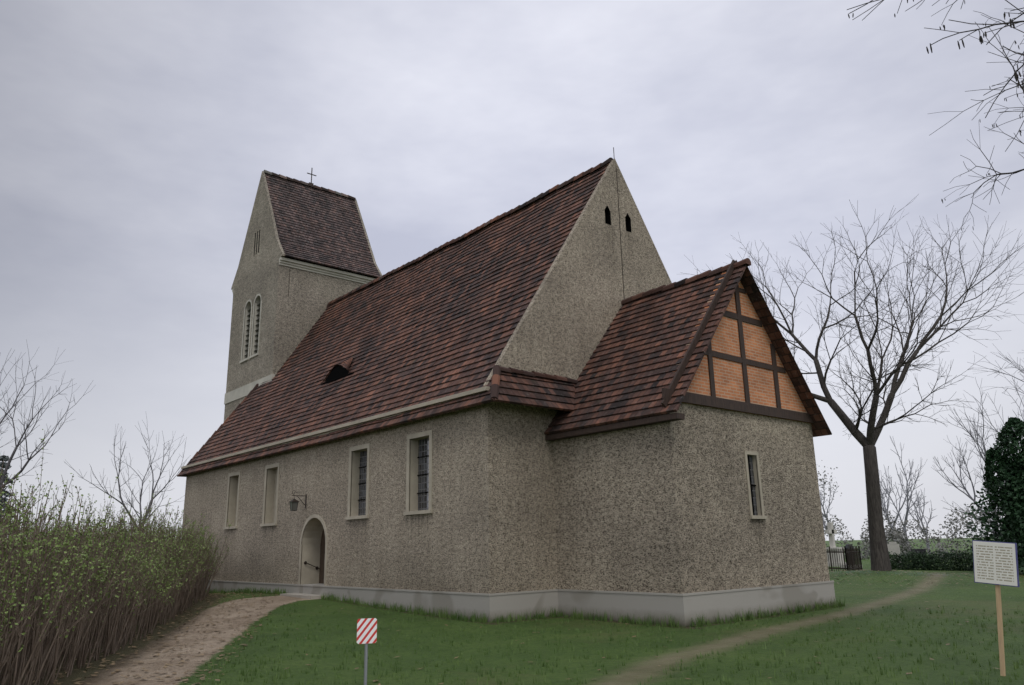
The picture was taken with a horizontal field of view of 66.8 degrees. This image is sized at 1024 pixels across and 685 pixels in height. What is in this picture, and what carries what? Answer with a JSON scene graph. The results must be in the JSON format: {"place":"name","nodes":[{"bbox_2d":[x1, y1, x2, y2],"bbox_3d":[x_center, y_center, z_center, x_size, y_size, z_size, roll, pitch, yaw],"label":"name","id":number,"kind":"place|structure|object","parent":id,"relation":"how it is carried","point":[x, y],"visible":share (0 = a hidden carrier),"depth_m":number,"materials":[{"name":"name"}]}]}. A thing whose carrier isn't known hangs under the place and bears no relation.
{"place":"outdoors","nodes":[
{"label":"outdoors","id":0,"kind":"place"},
{"bbox_2d":[224,257,374,403],"bbox_3d":[-10.696,-0.027,39.751,5.595,6.190,6.000,11,-19,-39],"label":"tower trim","id":1,"kind":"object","parent":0,"point":[238,393],"visible":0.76,"depth_m":37.95,"materials":[{"name":"beige paint"}]},
{"bbox_2d":[182,401,557,593],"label":"nave walls","id":2,"kind":"structure","parent":0,"point":[487,525],"depth_m":21.01,"materials":[{"name":"grey paint"}]},
{"bbox_2d":[289,490,306,510],"bbox_3d":[-6.965,5.154,25.287,0.555,0.657,0.270,11,-19,-39],"label":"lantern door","id":3,"kind":"structure","parent":2,"relation":"attached to","point":[293,504],"depth_m":25.14,"materials":[{"name":"metal"}]},
{"bbox_2d":[177,157,612,476],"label":"church roof","id":4,"kind":"structure","parent":2,"relation":"on","point":[443,320],"depth_m":25.95,"materials":[{"name":"brown tile"}]},
{"bbox_2d":[483,159,671,385],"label":"gable trim","id":5,"kind":"structure","parent":4,"relation":"attached to","point":[523,320],"depth_m":21.83,"materials":[{"name":"grey paint"}]},
{"bbox_2d":[613,147,624,298],"bbox_3d":[3.306,-2.361,23.473,0.072,7.840,0.023,-1,-15,0],"label":"lightning rod","id":6,"kind":"object","parent":4,"relation":"attached to","point":[619,224],"visible":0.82,"depth_m":23.80,"materials":[{"name":"metal"}]},
{"bbox_2d":[501,164,669,380],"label":"gable wall","id":7,"kind":"structure","parent":2,"relation":"on","point":[572,315],"depth_m":22.34,"materials":[{"name":"beige paint"}]},
{"bbox_2d":[181,386,835,626],"bbox_3d":[-2.461,6.651,27.981,11.250,6.058,25.575,11,-19,-39],"label":"church wall trim","id":8,"kind":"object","parent":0,"point":[685,607],"visible":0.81,"depth_m":18.99,"materials":[{"name":"paint"}]},
{"bbox_2d":[553,403,829,593],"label":"annex walls","id":9,"kind":"structure","parent":8,"relation":"on","point":[659,508],"depth_m":18.28,"materials":[{"name":"grey paint"}]},
{"bbox_2d":[544,258,831,440],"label":"annex roof","id":10,"kind":"structure","parent":9,"relation":"on","point":[628,369],"depth_m":19.95,"materials":[{"name":"brown tile"}]},
{"bbox_2d":[661,260,813,422],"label":"half-timbered gable","id":11,"kind":"structure","parent":9,"relation":"on","point":[741,368],"depth_m":19.64,"materials":[{"name":"brick"}]},
{"bbox_2d":[0,538,1023,684],"bbox_3d":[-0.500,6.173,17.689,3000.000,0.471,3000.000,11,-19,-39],"label":"lawn","id":12,"kind":"structure","parent":0,"point":[641,665],"depth_m":13.61,"materials":[{"name":"green plant"}]},
{"bbox_2d":[0,454,14,536],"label":"ivy","id":13,"kind":"object","parent":12,"relation":"on","point":[5,458],"depth_m":58.50,"materials":[{"name":"green plant"}]},
{"bbox_2d":[0,340,92,489],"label":"tree","id":14,"kind":"object","parent":12,"relation":"on","point":[13,454],"visible":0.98,"depth_m":37.37,"materials":[{"name":"brown plant"}]},
{"bbox_2d":[0,429,231,684],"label":"hedge stems","id":15,"kind":"object","parent":12,"relation":"on","point":[41,654],"visible":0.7,"depth_m":12.33,"materials":[{"name":"brown plant"}]},
{"bbox_2d":[64,416,189,531],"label":"tree","id":16,"kind":"object","parent":12,"relation":"on","point":[132,491],"visible":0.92,"depth_m":70.90,"materials":[{"name":"brown plant"}]},
{"bbox_2d":[224,258,363,420],"bbox_3d":[-10.589,4.583,38.548,5.500,15.760,5.600,11,-19,-39],"label":"tower shaft","id":17,"kind":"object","parent":12,"relation":"on","point":[287,323],"visible":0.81,"depth_m":37.32,"materials":[{"name":"beige paint"}]},
{"bbox_2d":[231,171,284,289],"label":"tower gable","id":18,"kind":"structure","parent":17,"relation":"on","point":[262,247],"depth_m":39.29,"materials":[{"name":"beige paint"}]},
{"bbox_2d":[264,170,380,276],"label":"tower roof","id":19,"kind":"structure","parent":17,"relation":"on","point":[319,226],"depth_m":40.15,"materials":[{"name":"brown tile"}]},
{"bbox_2d":[307,168,315,184],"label":"cross","id":20,"kind":"object","parent":19,"relation":"on","point":[311,174],"visible":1,"depth_m":42.09,"materials":[{"name":"grey metal"}]},
{"bbox_2d":[336,200,381,278],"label":"roof trim","id":21,"kind":"structure","parent":17,"relation":"on","point":[366,235],"depth_m":41.92,"materials":[{"name":"grey paint"}]},
{"bbox_2d":[357,618,376,684],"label":"warning sign","id":22,"kind":"object","parent":12,"relation":"on","point":[366,631],"visible":1,"depth_m":9.83,"materials":[{"name":"multicoloured metal"}]},
{"bbox_2d":[33,570,1023,684],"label":"fallen leaves","id":23,"kind":"object","parent":12,"relation":"on","point":[158,654],"visible":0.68,"depth_m":14.34,"materials":[{"name":"brown plant"}]},
{"bbox_2d":[825,522,845,566],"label":"grave cross monument","id":24,"kind":"object","parent":12,"relation":"on","point":[830,531],"visible":0.66,"depth_m":45.41,"materials":[{"name":"stone"}]},
{"bbox_2d":[826,546,862,570],"bbox_3d":[14.915,10.034,35.687,1.871,1.313,4.275,-10,-17,30],"label":"fence","id":25,"kind":"object","parent":12,"relation":"on","point":[852,559],"visible":0.41,"depth_m":34.49,"materials":[{"name":"black metal"}]},
{"bbox_2d":[841,544,862,567],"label":"gravestone","id":26,"kind":"object","parent":12,"relation":"on","point":[848,546],"visible":0.32,"depth_m":41.93,"materials":[{"name":"black stone"}]},
{"bbox_2d":[684,199,1023,570],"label":"linden tree","id":27,"kind":"object","parent":12,"relation":"on","point":[879,557],"visible":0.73,"depth_m":32.46,"materials":[{"name":"brown plant"}]},
{"bbox_2d":[887,542,925,567],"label":"gravestones","id":28,"kind":"object","parent":12,"relation":"on","point":[893,547],"visible":0.11,"depth_m":42.64,"materials":[{"name":"stone"}]},
{"bbox_2d":[819,439,1001,553],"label":"bare trees","id":29,"kind":"object","parent":12,"relation":"on","point":[906,491],"visible":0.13,"depth_m":78.70,"materials":[{"name":"brown plant"}]},
{"bbox_2d":[822,504,1001,559],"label":"scrub band","id":30,"kind":"object","parent":12,"relation":"on","point":[893,537],"visible":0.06,"depth_m":59.35,"materials":[{"name":"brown plant"}]},
{"bbox_2d":[847,0,1023,224],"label":"alder tree","id":31,"kind":"object","parent":12,"relation":"on","point":[1010,78],"visible":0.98,"depth_m":14.65,"materials":[{"name":"brown plant"}]},
{"bbox_2d":[848,0,1023,230],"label":"alder catkins","id":32,"kind":"object","parent":31,"relation":"attached to","point":[981,38],"visible":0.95,"depth_m":8.69,"materials":[{"name":"brown plant"}]},
{"bbox_2d":[888,548,1023,571],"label":"hedge","id":33,"kind":"object","parent":12,"relation":"on","point":[901,561],"visible":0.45,"depth_m":36.90,"materials":[{"name":"green plant"}]},
{"bbox_2d":[931,378,1008,539],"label":"bare tree","id":34,"kind":"object","parent":12,"relation":"on","point":[980,453],"visible":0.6,"depth_m":55.13,"materials":[{"name":"brown plant"}]},
{"bbox_2d":[957,352,1023,438],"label":"bare tree","id":35,"kind":"object","parent":12,"relation":"on","point":[1018,414],"visible":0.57,"depth_m":54.86,"materials":[{"name":"brown plant"}]},
{"bbox_2d":[959,417,1023,569],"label":"evergreen tree","id":36,"kind":"object","parent":12,"relation":"on","point":[1008,467],"depth_m":31.94,"materials":[{"name":"green plant"}]},
{"bbox_2d":[972,540,1019,675],"bbox_3d":[6.203,3.583,9.876,0.077,2.040,0.520,13,-15,-35],"label":"info board","id":37,"kind":"object","parent":12,"relation":"on","point":[995,564],"visible":1,"depth_m":9.96,"materials":[{"name":"white wood"}]},
{"bbox_2d":[968,343,1023,433],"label":"branches","id":38,"kind":"object","parent":12,"relation":"on","point":[998,371],"visible":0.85,"depth_m":59.42,"materials":[{"name":"brown plant"}]},
{"bbox_2d":[0,0,1023,540],"label":"sky","id":39,"kind":"structure","parent":0,"point":[138,138],"materials":[{"name":"grey"}]},
{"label":"willow","id":40,"kind":"object","parent":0,"visible":0},
{"bbox_2d":[816,460,841,499],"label":"willow leaves","id":41,"kind":"object","parent":40,"relation":"attached to","point":[824,475],"visible":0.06,"depth_m":100.85,"materials":[{"name":"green plant"}]}
]}

